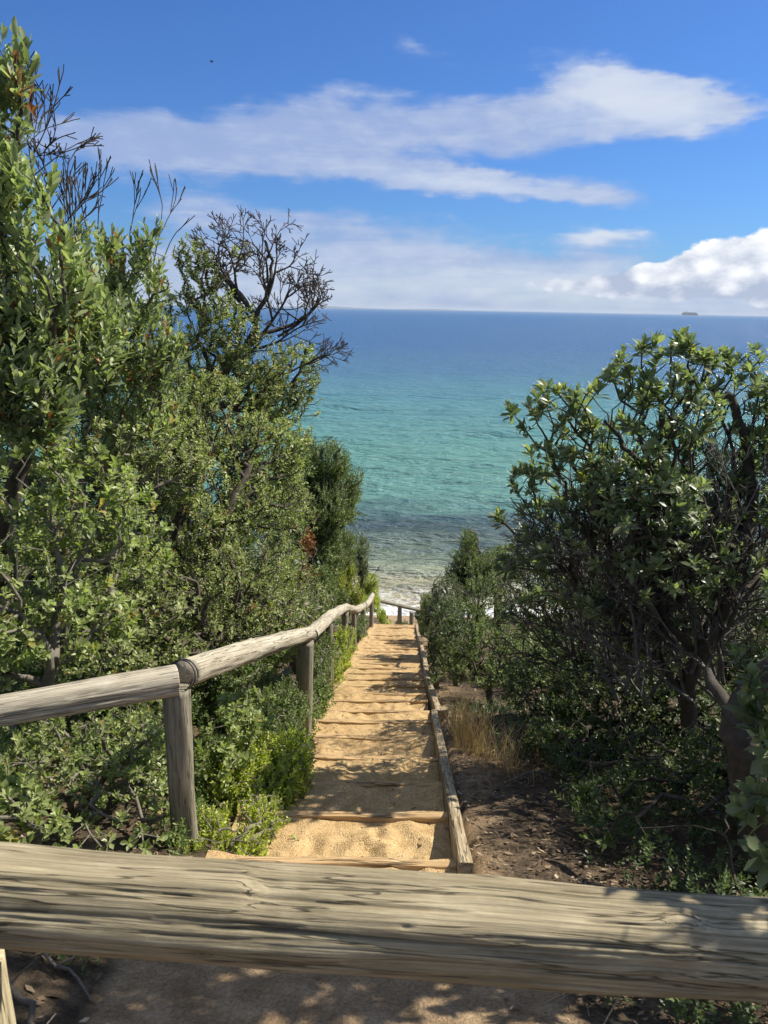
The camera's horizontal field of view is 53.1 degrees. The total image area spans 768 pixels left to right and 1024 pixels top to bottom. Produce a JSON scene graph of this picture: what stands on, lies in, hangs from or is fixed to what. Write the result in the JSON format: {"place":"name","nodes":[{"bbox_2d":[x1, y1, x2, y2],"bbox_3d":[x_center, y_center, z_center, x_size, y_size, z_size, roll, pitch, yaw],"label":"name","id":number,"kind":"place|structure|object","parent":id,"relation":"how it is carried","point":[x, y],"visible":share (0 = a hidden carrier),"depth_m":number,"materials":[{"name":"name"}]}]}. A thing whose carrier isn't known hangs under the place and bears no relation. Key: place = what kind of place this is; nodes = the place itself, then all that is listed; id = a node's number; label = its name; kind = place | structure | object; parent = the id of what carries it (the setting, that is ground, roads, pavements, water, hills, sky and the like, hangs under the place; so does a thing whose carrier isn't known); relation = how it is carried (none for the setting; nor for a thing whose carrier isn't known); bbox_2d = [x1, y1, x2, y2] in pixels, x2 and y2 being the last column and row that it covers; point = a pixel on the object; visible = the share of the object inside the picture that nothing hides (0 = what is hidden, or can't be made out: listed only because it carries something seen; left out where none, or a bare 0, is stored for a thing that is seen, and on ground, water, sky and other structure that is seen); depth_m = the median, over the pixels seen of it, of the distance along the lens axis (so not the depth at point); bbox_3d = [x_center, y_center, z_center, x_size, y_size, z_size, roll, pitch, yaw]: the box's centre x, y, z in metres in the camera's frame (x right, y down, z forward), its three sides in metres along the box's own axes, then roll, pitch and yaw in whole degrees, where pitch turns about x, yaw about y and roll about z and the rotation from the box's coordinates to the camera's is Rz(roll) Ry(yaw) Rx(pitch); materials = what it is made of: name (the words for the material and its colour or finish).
{"place":"outdoors","nodes":[
{"label":"outdoors","id":0,"kind":"place"},
{"bbox_2d":[206,624,456,873],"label":"path","id":1,"kind":"structure","parent":0,"point":[407,834],"depth_m":4.16,"materials":[{"name":"beige sand"}]},
{"bbox_2d":[236,676,448,872],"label":"leaf litter","id":2,"kind":"object","parent":1,"relation":"on","point":[445,827],"visible":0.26,"depth_m":4.31,"materials":[{"name":"brown plant"}]},
{"bbox_2d":[234,856,455,870],"bbox_3d":[-0.178,1.468,3.048,0.918,0.216,0.048,1,15,1],"label":"step board","id":3,"kind":"object","parent":1,"relation":"on","point":[383,862],"visible":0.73,"depth_m":3.01,"materials":[{"name":"brown wood"}]},
{"bbox_2d":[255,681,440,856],"bbox_3d":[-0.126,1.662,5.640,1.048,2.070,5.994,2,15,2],"label":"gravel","id":4,"kind":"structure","parent":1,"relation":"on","point":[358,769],"depth_m":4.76,"materials":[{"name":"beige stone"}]},
{"bbox_2d":[309,734,391,740],"bbox_3d":[-0.113,1.676,5.406,0.918,0.214,0.049,2,15,0],"label":"step board","id":5,"kind":"object","parent":1,"relation":"on","point":[370,738],"visible":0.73,"depth_m":5.37,"materials":[{"name":"brown wood"}]},
{"bbox_2d":[262,810,447,822],"bbox_3d":[-0.161,1.512,3.622,0.918,0.214,0.048,0,15,0],"label":"step board","id":6,"kind":"object","parent":1,"relation":"on","point":[427,816],"visible":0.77,"depth_m":3.58,"materials":[{"name":"brown wood"}]},
{"bbox_2d":[308,779,434,787],"bbox_3d":[-0.147,1.570,4.202,0.918,0.215,0.049,1,15,-1],"label":"step board","id":7,"kind":"object","parent":1,"relation":"on","point":[368,784],"visible":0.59,"depth_m":4.17,"materials":[{"name":"brown wood"}]},
{"bbox_2d":[315,719,430,724],"bbox_3d":[-0.096,1.712,5.956,0.918,0.215,0.050,1,15,-1],"label":"step board","id":8,"kind":"object","parent":1,"relation":"on","point":[350,721],"visible":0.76,"depth_m":5.92,"materials":[{"name":"brown wood"}]},
{"bbox_2d":[311,754,437,761],"bbox_3d":[-0.130,1.621,4.795,0.918,0.215,0.050,1,15,0],"label":"step board","id":9,"kind":"object","parent":1,"relation":"on","point":[333,757],"visible":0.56,"depth_m":4.76,"materials":[{"name":"brown wood"}]},
{"bbox_2d":[326,709,429,714],"bbox_3d":[-0.083,1.752,6.415,0.918,0.213,0.047,1,15,0],"label":"step board","id":10,"kind":"object","parent":1,"relation":"on","point":[366,711],"visible":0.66,"depth_m":6.38,"materials":[{"name":"brown wood"}]},
{"bbox_2d":[330,699,427,703],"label":"step board","id":11,"kind":"object","parent":1,"relation":"on","point":[412,701],"visible":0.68,"depth_m":6.89,"materials":[{"name":"brown wood"}]},
{"bbox_2d":[333,691,425,696],"bbox_3d":[-0.055,1.833,7.376,0.918,0.215,0.050,1,15,0],"label":"step board","id":12,"kind":"object","parent":1,"relation":"on","point":[397,694],"visible":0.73,"depth_m":7.34,"materials":[{"name":"brown wood"}]},
{"bbox_2d":[340,684,424,687],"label":"step board","id":13,"kind":"object","parent":1,"relation":"on","point":[397,685],"visible":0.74,"depth_m":7.83,"materials":[{"name":"brown wood"}]},
{"bbox_2d":[345,678,423,680],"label":"step board","id":14,"kind":"object","parent":1,"relation":"on","point":[389,679],"visible":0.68,"depth_m":8.34,"materials":[{"name":"brown wood"}]},
{"bbox_2d":[346,672,422,674],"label":"step board","id":15,"kind":"object","parent":1,"relation":"on","point":[386,673],"visible":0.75,"depth_m":8.88,"materials":[{"name":"brown wood"}]},
{"bbox_2d":[349,667,421,669],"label":"step board","id":16,"kind":"object","parent":1,"relation":"on","point":[378,668],"visible":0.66,"depth_m":9.37,"materials":[{"name":"brown wood"}]},
{"bbox_2d":[373,631,402,631],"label":"step board","id":17,"kind":"object","parent":1,"relation":"on","point":[387,631],"visible":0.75,"depth_m":15.64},
{"bbox_2d":[357,658,419,659],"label":"step board","id":18,"kind":"object","parent":1,"relation":"on","point":[389,658],"visible":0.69,"depth_m":10.43,"materials":[{"name":"brown wood"}]},
{"bbox_2d":[356,662,420,665],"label":"step board","id":19,"kind":"object","parent":1,"relation":"on","point":[383,664],"visible":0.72,"depth_m":9.91,"materials":[{"name":"brown wood"}]},
{"bbox_2d":[363,641,414,643],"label":"step board","id":20,"kind":"object","parent":1,"relation":"on","point":[393,642],"visible":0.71,"depth_m":13.03,"materials":[{"name":"brown wood"}]},
{"bbox_2d":[358,653,419,655],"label":"step board","id":21,"kind":"object","parent":1,"relation":"on","point":[390,654],"visible":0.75,"depth_m":10.96,"materials":[{"name":"brown wood"}]},
{"bbox_2d":[361,647,418,649],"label":"step board","id":22,"kind":"object","parent":1,"relation":"on","point":[391,648],"visible":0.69,"depth_m":11.98,"materials":[{"name":"brown wood"}]},
{"bbox_2d":[362,650,418,652],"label":"step board","id":23,"kind":"object","parent":1,"relation":"on","point":[375,651],"visible":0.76,"depth_m":11.46,"materials":[{"name":"brown wood"}]},
{"bbox_2d":[368,639,416,640],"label":"step board","id":24,"kind":"object","parent":1,"relation":"on","point":[395,639],"visible":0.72,"depth_m":13.55,"materials":[{"name":"brown wood"}]},
{"bbox_2d":[369,634,415,636],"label":"step board","id":25,"kind":"object","parent":1,"relation":"on","point":[388,635],"visible":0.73,"depth_m":14.59,"materials":[{"name":"brown wood"}]},
{"bbox_2d":[368,644,417,645],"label":"step board","id":26,"kind":"object","parent":1,"relation":"on","point":[389,645],"visible":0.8,"depth_m":12.52,"materials":[{"name":"brown wood"}]},
{"bbox_2d":[374,627,414,628],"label":"step board","id":27,"kind":"object","parent":1,"relation":"on","point":[395,627],"visible":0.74,"depth_m":16.68,"materials":[{"name":"brown wood"}]},
{"bbox_2d":[373,637,415,638],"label":"step board","id":28,"kind":"object","parent":1,"relation":"on","point":[391,637],"visible":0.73,"depth_m":14.07,"materials":[{"name":"brown wood"}]},
{"bbox_2d":[211,305,465,310],"bbox_3d":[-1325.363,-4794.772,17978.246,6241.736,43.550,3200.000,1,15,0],"label":"hills","id":29,"kind":"structure","parent":0,"point":[356,308],"depth_m":16744.89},
{"bbox_2d":[0,304,767,616],"bbox_3d":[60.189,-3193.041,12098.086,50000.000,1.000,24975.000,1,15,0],"label":"sea","id":30,"kind":"structure","parent":0,"point":[410,405],"depth_m":98.07,"materials":[{"name":"liquid"}]},
{"bbox_2d":[682,311,697,314],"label":"cargo ship","id":31,"kind":"object","parent":30,"relation":"on","point":[688,313],"visible":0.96,"depth_m":8687.88,"materials":[{"name":"paint"}]},
{"bbox_2d":[0,565,767,1023],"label":"ground","id":32,"kind":"structure","parent":0,"point":[156,993],"depth_m":2.20,"materials":[{"name":"brown soil"}]},
{"bbox_2d":[0,737,82,846],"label":"ground shrub","id":33,"kind":"object","parent":32,"relation":"on","point":[11,787],"visible":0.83,"depth_m":2.75,"materials":[{"name":"green plant"}]},
{"bbox_2d":[4,949,91,1000],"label":"fallen branch","id":34,"kind":"object","parent":32,"relation":"on","point":[57,966],"visible":0.58,"depth_m":2.12,"materials":[{"name":"grey wood"}]},
{"bbox_2d":[9,953,109,1023],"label":"fallen branch","id":35,"kind":"object","parent":32,"relation":"on","point":[18,998],"visible":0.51,"depth_m":1.91,"materials":[{"name":"brown wood"}]},
{"bbox_2d":[0,16,136,615],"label":"wattle shrub","id":36,"kind":"object","parent":32,"relation":"on","point":[43,340],"visible":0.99,"depth_m":3.42,"materials":[{"name":"green plant"}]},
{"bbox_2d":[0,418,175,737],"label":"round leaf shrub","id":37,"kind":"object","parent":32,"relation":"on","point":[42,641],"visible":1,"depth_m":3.51,"materials":[{"name":"green plant"}]},
{"bbox_2d":[0,699,176,854],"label":"ground shrub","id":38,"kind":"object","parent":32,"relation":"on","point":[131,767],"visible":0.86,"depth_m":3.30,"materials":[{"name":"green plant"}]},
{"bbox_2d":[0,398,215,670],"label":"round leaf shrub","id":39,"kind":"object","parent":32,"relation":"on","point":[67,555],"visible":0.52,"depth_m":4.48,"materials":[{"name":"green plant"}]},
{"bbox_2d":[44,143,194,671],"bbox_3d":[-1.566,-0.248,4.609,0.957,3.639,1.067,1,15,0],"label":"wattle shrub","id":40,"kind":"object","parent":32,"relation":"on","point":[140,375],"visible":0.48,"depth_m":4.27,"materials":[{"name":"green plant"}]},
{"bbox_2d":[0,640,243,765],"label":"fine leaf shrub","id":41,"kind":"object","parent":32,"relation":"on","point":[123,712],"visible":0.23,"depth_m":4.80,"materials":[{"name":"green plant"}]},
{"bbox_2d":[0,632,295,976],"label":"ground cover","id":42,"kind":"object","parent":32,"relation":"on","point":[168,836],"visible":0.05,"depth_m":3.77,"materials":[{"name":"green plant"}]},
{"bbox_2d":[0,342,317,681],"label":"fine leaf shrub","id":43,"kind":"object","parent":32,"relation":"on","point":[91,495],"visible":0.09,"depth_m":6.60,"materials":[{"name":"green plant"}]},
{"bbox_2d":[0,593,374,847],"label":"rail fence","id":44,"kind":"object","parent":32,"relation":"on","point":[171,685],"visible":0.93,"depth_m":3.04,"materials":[{"name":"wood"}]},
{"bbox_2d":[57,518,319,713],"bbox_3d":[-1.061,0.837,5.150,0.866,1.499,2.830,7,16,22],"label":"round leaf shrub","id":45,"kind":"object","parent":32,"relation":"on","point":[247,618],"visible":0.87,"depth_m":4.98,"materials":[{"name":"green plant"}]},
{"bbox_2d":[123,364,312,685],"bbox_3d":[-1.181,0.210,5.689,1.022,2.578,1.787,9,17,27],"label":"round leaf shrub","id":46,"kind":"object","parent":32,"relation":"on","point":[216,522],"visible":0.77,"depth_m":5.44,"materials":[{"name":"green plant"}]},
{"bbox_2d":[194,686,276,792],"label":"round leaf shrub","id":47,"kind":"object","parent":32,"relation":"on","point":[238,717],"visible":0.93,"depth_m":3.86,"materials":[{"name":"green plant"}]},
{"bbox_2d":[176,792,300,855],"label":"lime shrub","id":48,"kind":"object","parent":32,"relation":"on","point":[212,828],"visible":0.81,"depth_m":3.33,"materials":[{"name":"green plant"}]},
{"bbox_2d":[158,205,353,655],"bbox_3d":[-1.096,-0.500,6.623,1.504,4.042,1.150,-8,18,-32],"label":"bare topped tree","id":49,"kind":"object","parent":32,"relation":"on","point":[238,358],"visible":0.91,"depth_m":6.24,"materials":[{"name":"green plant"}]},
{"bbox_2d":[194,723,318,821],"bbox_3d":[-0.580,1.383,4.045,0.585,0.624,1.016,10,17,29],"label":"lime shrub","id":50,"kind":"object","parent":32,"relation":"on","point":[281,767],"visible":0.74,"depth_m":3.89,"materials":[{"name":"green plant"}]},
{"bbox_2d":[203,586,337,697],"bbox_3d":[-0.785,1.043,6.643,0.575,1.161,3.498,3,15,8],"label":"fine leaf shrub","id":51,"kind":"object","parent":32,"relation":"on","point":[232,679],"visible":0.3,"depth_m":5.54,"materials":[{"name":"green plant"}]},
{"bbox_2d":[237,667,315,756],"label":"fine leaf shrub","id":52,"kind":"object","parent":32,"relation":"on","point":[284,698],"visible":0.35,"depth_m":4.97,"materials":[{"name":"green plant"}]},
{"bbox_2d":[252,482,330,674],"bbox_3d":[-0.925,0.885,7.602,0.805,2.184,1.884,1,15,0],"label":"mixed shrub","id":53,"kind":"object","parent":32,"relation":"on","point":[308,542],"visible":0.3,"depth_m":7.72,"materials":[{"name":"green plant"}]},
{"bbox_2d":[267,436,366,568],"bbox_3d":[-0.909,0.539,10.157,1.334,3.144,1.202,1,15,0],"label":"fine leaf shrub","id":54,"kind":"object","parent":32,"relation":"on","point":[334,499],"visible":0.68,"depth_m":9.84,"materials":[{"name":"green plant"}]},
{"bbox_2d":[294,629,340,731],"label":"fine leaf shrub","id":55,"kind":"object","parent":32,"relation":"on","point":[323,654],"visible":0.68,"depth_m":6.29,"materials":[{"name":"green plant"}]},
{"bbox_2d":[300,525,357,643],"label":"fine leaf shrub","id":56,"kind":"object","parent":32,"relation":"on","point":[335,560],"visible":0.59,"depth_m":10.01,"materials":[{"name":"green plant"}]},
{"bbox_2d":[333,624,358,684],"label":"mixed shrub","id":57,"kind":"object","parent":32,"relation":"on","point":[348,647],"visible":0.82,"depth_m":8.30,"materials":[{"name":"green plant"}]},
{"bbox_2d":[332,558,365,636],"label":"yellow shrub","id":58,"kind":"object","parent":32,"relation":"on","point":[350,577],"visible":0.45,"depth_m":12.92,"materials":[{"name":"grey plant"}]},
{"bbox_2d":[344,529,371,596],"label":"grey shrub","id":59,"kind":"object","parent":32,"relation":"on","point":[360,561],"visible":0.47,"depth_m":14.84,"materials":[{"name":"green plant"}]},
{"bbox_2d":[349,614,368,641],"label":"fine leaf shrub","id":60,"kind":"object","parent":32,"relation":"on","point":[361,630],"visible":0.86,"depth_m":12.20,"materials":[{"name":"green plant"}]},
{"bbox_2d":[347,565,380,622],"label":"mixed shrub","id":61,"kind":"object","parent":32,"relation":"on","point":[370,587],"visible":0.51,"depth_m":17.34,"materials":[{"name":"green plant"}]},
{"bbox_2d":[0,842,767,1023],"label":"log barrier","id":62,"kind":"object","parent":32,"relation":"on","point":[507,932],"visible":1,"depth_m":1.18,"materials":[{"name":"beige wood"}]},
{"bbox_2d":[377,608,391,623],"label":"mixed shrub","id":63,"kind":"object","parent":32,"relation":"on","point":[382,618],"visible":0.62,"depth_m":18.84,"materials":[{"name":"green plant"}]},
{"bbox_2d":[5,565,767,673],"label":"ground cover","id":64,"kind":"object","parent":32,"relation":"on","point":[335,621],"visible":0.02,"depth_m":13.75,"materials":[{"name":"green plant"}]},
{"bbox_2d":[11,666,767,1023],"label":"leaf litter","id":65,"kind":"object","parent":32,"relation":"on","point":[29,988],"visible":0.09,"depth_m":3.29,"materials":[{"name":"brown plant"}]},
{"bbox_2d":[380,599,419,624],"bbox_3d":[0.918,2.826,20.145,2.744,1.653,0.724,-10,18,-35],"label":"bottom fence","id":66,"kind":"object","parent":32,"relation":"on","point":[399,615],"visible":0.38,"depth_m":19.94,"materials":[{"name":"grey wood"}]},
{"bbox_2d":[394,599,429,625],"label":"fine leaf shrub","id":67,"kind":"object","parent":32,"relation":"on","point":[416,613],"visible":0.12,"depth_m":21.43,"materials":[{"name":"green plant"}]},
{"bbox_2d":[417,632,421,654],"bbox_3d":[0.617,2.346,13.530,0.060,0.276,2.708,2,-5,2],"label":"edging plank","id":68,"kind":"object","parent":32,"relation":"on","point":[419,640],"visible":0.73,"depth_m":12.89,"materials":[{"name":"brown wood"}]},
{"bbox_2d":[420,645,427,671],"bbox_3d":[0.554,2.122,10.859,0.058,0.277,2.549,2,-5,2],"label":"edging plank","id":69,"kind":"object","parent":32,"relation":"on","point":[422,656],"visible":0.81,"depth_m":10.75,"materials":[{"name":"brown wood"}]},
{"bbox_2d":[423,662,429,691],"bbox_3d":[0.487,1.955,8.865,0.061,0.276,1.561,2,-5,2],"label":"edging plank","id":70,"kind":"object","parent":32,"relation":"on","point":[425,671],"visible":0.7,"depth_m":8.73,"materials":[{"name":"brown wood"}]},
{"bbox_2d":[418,590,442,645],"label":"fine leaf shrub","id":71,"kind":"object","parent":32,"relation":"on","point":[422,631],"visible":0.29,"depth_m":13.29,"materials":[{"name":"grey plant"}]},
{"bbox_2d":[426,679,442,722],"bbox_3d":[0.454,1.808,7.109,0.060,0.277,1.900,1,-5,1],"label":"edging plank","id":72,"kind":"object","parent":32,"relation":"on","point":[432,698],"visible":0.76,"depth_m":6.96,"materials":[{"name":"brown wood"}]},
{"bbox_2d":[433,679,438,686],"bbox_3d":[0.540,1.926,8.034,0.063,0.380,0.060,1,15,0],"label":"edging peg","id":73,"kind":"object","parent":32,"relation":"on","point":[436,684],"visible":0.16,"depth_m":7.97,"materials":[{"name":"brown wood"}]},
{"bbox_2d":[421,572,465,627],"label":"mixed shrub","id":74,"kind":"object","parent":32,"relation":"on","point":[448,596],"visible":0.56,"depth_m":10.18,"materials":[{"name":"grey plant"}]},
{"bbox_2d":[441,707,448,717],"bbox_3d":[0.491,1.780,6.298,0.066,0.380,0.059,1,15,0],"label":"edging peg","id":75,"kind":"object","parent":32,"relation":"on","point":[444,711],"visible":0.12,"depth_m":6.23,"materials":[{"name":"brown wood"}]},
{"bbox_2d":[425,599,467,686],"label":"mixed shrub","id":76,"kind":"object","parent":32,"relation":"on","point":[439,634],"visible":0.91,"depth_m":7.75,"materials":[{"name":"green plant"}]},
{"bbox_2d":[431,709,472,873],"bbox_3d":[0.354,1.595,4.559,0.058,0.276,3.345,2,-5,2],"label":"edging plank","id":77,"kind":"object","parent":32,"relation":"on","point":[460,850],"visible":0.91,"depth_m":3.61,"materials":[{"name":"brown wood"}]},
{"bbox_2d":[425,569,515,677],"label":"fine leaf shrub","id":78,"kind":"object","parent":32,"relation":"on","point":[474,609],"visible":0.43,"depth_m":8.71,"materials":[{"name":"green plant"}]},
{"bbox_2d":[428,672,528,773],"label":"dry grass tuft","id":79,"kind":"object","parent":32,"relation":"on","point":[464,737],"visible":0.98,"depth_m":5.01,"materials":[{"name":"plant"}]},
{"bbox_2d":[440,526,528,650],"bbox_3d":[1.443,1.215,10.908,1.030,2.046,1.334,13,19,37],"label":"fine leaf shrub","id":80,"kind":"object","parent":32,"relation":"on","point":[473,561],"visible":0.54,"depth_m":10.63,"materials":[{"name":"green plant"}]},
{"bbox_2d":[435,616,552,706],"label":"mixed shrub","id":81,"kind":"object","parent":32,"relation":"on","point":[477,675],"visible":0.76,"depth_m":6.97,"materials":[{"name":"green plant"}]},
{"bbox_2d":[485,724,575,784],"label":"dry grass tuft","id":82,"kind":"object","parent":32,"relation":"on","point":[524,761],"visible":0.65,"depth_m":4.42,"materials":[{"name":"plant"}]},
{"bbox_2d":[508,761,573,781],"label":"fallen branch","id":83,"kind":"object","parent":32,"relation":"on","point":[520,775],"visible":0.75,"depth_m":4.34,"materials":[{"name":"brown wood"}]},
{"bbox_2d":[502,730,682,766],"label":"fallen branch","id":84,"kind":"object","parent":32,"relation":"on","point":[642,755],"visible":0.12,"depth_m":4.59,"materials":[{"name":"brown wood"}]},
{"bbox_2d":[443,705,767,1023],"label":"leaf litter","id":85,"kind":"object","parent":32,"relation":"on","point":[506,999],"visible":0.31,"depth_m":3.26,"materials":[{"name":"brown plant"}]},
{"bbox_2d":[574,996,636,1023],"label":"fallen branch","id":86,"kind":"object","parent":32,"relation":"on","point":[612,1008],"visible":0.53,"depth_m":1.88,"materials":[{"name":"wood"}]},
{"bbox_2d":[446,687,767,1023],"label":"ground cover","id":87,"kind":"object","parent":32,"relation":"on","point":[675,883],"visible":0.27,"depth_m":2.99,"materials":[{"name":"green plant"}]},
{"bbox_2d":[457,404,767,711],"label":"twiggy shrub","id":88,"kind":"object","parent":32,"relation":"on","point":[552,626],"visible":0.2,"depth_m":5.65,"materials":[{"name":"green plant"}]},
{"bbox_2d":[487,325,767,758],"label":"banksia tree","id":89,"kind":"object","parent":32,"relation":"on","point":[641,579],"visible":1,"depth_m":4.23,"materials":[{"name":"green plant"}]},
{"bbox_2d":[496,643,766,800],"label":"round leaf shrub","id":90,"kind":"object","parent":32,"relation":"on","point":[648,724],"visible":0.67,"depth_m":4.87,"materials":[{"name":"green plant"}]},
{"bbox_2d":[502,538,767,694],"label":"fine leaf shrub","id":91,"kind":"object","parent":32,"relation":"on","point":[728,677],"visible":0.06,"depth_m":7.64,"materials":[{"name":"green plant"}]},
{"bbox_2d":[526,490,767,851],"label":"fine leaf shrub","id":92,"kind":"object","parent":32,"relation":"on","point":[705,767],"visible":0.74,"depth_m":3.59,"materials":[{"name":"green plant"}]},
{"bbox_2d":[642,787,741,894],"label":"fallen branch","id":93,"kind":"object","parent":32,"relation":"on","point":[731,852],"visible":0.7,"depth_m":2.99,"materials":[{"name":"brown wood"}]},
{"bbox_2d":[703,568,767,889],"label":"banksia tree","id":94,"kind":"object","parent":32,"relation":"on","point":[736,742],"visible":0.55,"depth_m":2.87,"materials":[{"name":"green plant"}]},
{"bbox_2d":[721,640,767,889],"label":"broad leaf shrub","id":95,"kind":"object","parent":32,"relation":"on","point":[751,697],"visible":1,"depth_m":2.36,"materials":[{"name":"green plant"}]},
{"bbox_2d":[0,0,767,315],"label":"sky","id":96,"kind":"structure","parent":0,"point":[579,156],"materials":[{"name":"blue"}]}
]}

